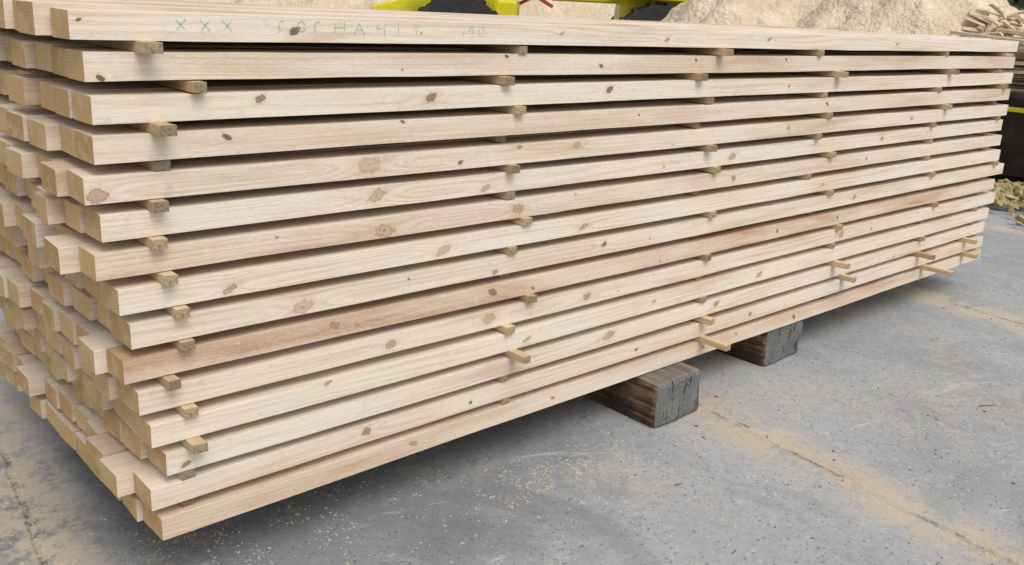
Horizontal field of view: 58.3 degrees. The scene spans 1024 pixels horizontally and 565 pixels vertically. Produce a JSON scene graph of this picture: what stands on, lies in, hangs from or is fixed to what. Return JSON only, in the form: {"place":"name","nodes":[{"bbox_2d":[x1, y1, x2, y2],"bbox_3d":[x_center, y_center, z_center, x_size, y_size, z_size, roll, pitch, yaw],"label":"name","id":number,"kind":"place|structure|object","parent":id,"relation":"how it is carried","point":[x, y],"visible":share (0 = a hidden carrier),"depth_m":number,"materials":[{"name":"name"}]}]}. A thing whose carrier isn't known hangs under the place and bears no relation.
{"place":"outdoors","nodes":[
{"label":"outdoors","id":0,"kind":"place"},
{"bbox_2d":[0,197,1023,564],"bbox_3d":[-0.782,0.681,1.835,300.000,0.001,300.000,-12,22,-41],"label":"concrete ground","id":1,"kind":"structure","parent":0,"point":[654,515],"depth_m":2.50,"materials":[{"name":"grey concrete"}]},
{"bbox_2d":[176,0,615,18],"bbox_3d":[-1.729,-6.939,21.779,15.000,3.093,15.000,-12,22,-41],"label":"sawdust heap","id":2,"kind":"object","parent":1,"relation":"on","point":[565,9],"visible":0.06,"depth_m":17.89,"materials":[{"name":"beige wood"}]},
{"bbox_2d":[0,284,1023,564],"bbox_3d":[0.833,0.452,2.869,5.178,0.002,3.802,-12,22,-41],"label":"sawdust crumbs","id":3,"kind":"object","parent":1,"relation":"on","point":[598,482],"visible":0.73,"depth_m":2.54,"materials":[{"name":"brown wood"}]},
{"bbox_2d":[38,308,1014,554],"bbox_3d":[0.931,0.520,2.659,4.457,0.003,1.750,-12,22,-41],"label":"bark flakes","id":4,"kind":"object","parent":1,"relation":"on","point":[785,460],"visible":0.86,"depth_m":2.70,"materials":[{"name":"brown wood"}]},
{"bbox_2d":[371,0,687,20],"bbox_3d":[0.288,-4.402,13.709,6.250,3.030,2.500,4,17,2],"label":"wheel loader","id":5,"kind":"object","parent":1,"relation":"on","point":[650,10],"visible":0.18,"depth_m":13.01,"materials":[{"name":"yellow paint"}]},
{"bbox_2d":[584,362,700,426],"bbox_3d":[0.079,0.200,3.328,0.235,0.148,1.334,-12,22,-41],"label":"support beam","id":6,"kind":"structure","parent":1,"relation":"on","point":[654,398],"depth_m":2.86,"materials":[{"name":"brown wood"}]},
{"bbox_2d":[0,0,1018,540],"bbox_3d":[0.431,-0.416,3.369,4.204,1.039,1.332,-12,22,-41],"label":"lumber stack","id":7,"kind":"object","parent":6,"relation":"on","point":[252,256],"visible":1,"depth_m":2.15,"materials":[{"name":"brown wood"}]},
{"bbox_2d":[661,0,801,26],"bbox_3d":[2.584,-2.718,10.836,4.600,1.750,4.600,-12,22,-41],"label":"sawdust heap","id":8,"kind":"object","parent":1,"relation":"on","point":[782,13],"visible":0.09,"depth_m":10.04,"materials":[{"name":"beige wood"}]},
{"bbox_2d":[717,320,801,365],"bbox_3d":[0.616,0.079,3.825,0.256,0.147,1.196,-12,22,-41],"label":"support beam","id":9,"kind":"structure","parent":1,"relation":"on","point":[771,346],"depth_m":3.39,"materials":[{"name":"brown wood"}]},
{"bbox_2d":[788,0,822,12],"bbox_3d":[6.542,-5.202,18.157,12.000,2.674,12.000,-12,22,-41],"label":"sawdust heap","id":10,"kind":"object","parent":1,"relation":"on","point":[804,6],"visible":0.02,"depth_m":15.77,"materials":[{"name":"beige wood"}]},
{"bbox_2d":[796,0,1023,77],"bbox_3d":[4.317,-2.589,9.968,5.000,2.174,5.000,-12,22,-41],"label":"sawdust heap","id":11,"kind":"object","parent":1,"relation":"on","point":[937,17],"visible":0.12,"depth_m":9.00,"materials":[{"name":"beige wood"}]},
{"bbox_2d":[950,28,1023,182],"bbox_3d":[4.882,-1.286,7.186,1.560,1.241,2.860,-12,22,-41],"label":"waste skip","id":12,"kind":"object","parent":1,"relation":"on","point":[1011,147],"visible":0.12,"depth_m":7.35,"materials":[{"name":"metal"}]},
{"bbox_2d":[961,4,1023,77],"bbox_3d":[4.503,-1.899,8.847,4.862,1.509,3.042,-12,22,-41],"label":"offcut pile","id":13,"kind":"object","parent":1,"relation":"on","point":[1012,20],"visible":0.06,"depth_m":8.72,"materials":[{"name":"brown wood"}]},
{"bbox_2d":[986,178,1023,224],"bbox_3d":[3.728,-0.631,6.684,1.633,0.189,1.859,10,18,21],"label":"wood chips","id":14,"kind":"object","parent":1,"relation":"on","point":[1006,190],"visible":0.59,"depth_m":6.52,"materials":[{"name":"beige wood"}]},
{"bbox_2d":[1007,0,1023,13],"bbox_3d":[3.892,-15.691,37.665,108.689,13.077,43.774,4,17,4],"label":"distant trees","id":15,"kind":"object","parent":1,"relation":"on","point":[1018,5],"depth_m":38.50,"materials":[{"name":"green plant"}]},
{"bbox_2d":[79,275,1019,564],"bbox_3d":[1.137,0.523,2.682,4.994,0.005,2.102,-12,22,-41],"label":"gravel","id":16,"kind":"structure","parent":0,"point":[707,455],"depth_m":2.72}
]}

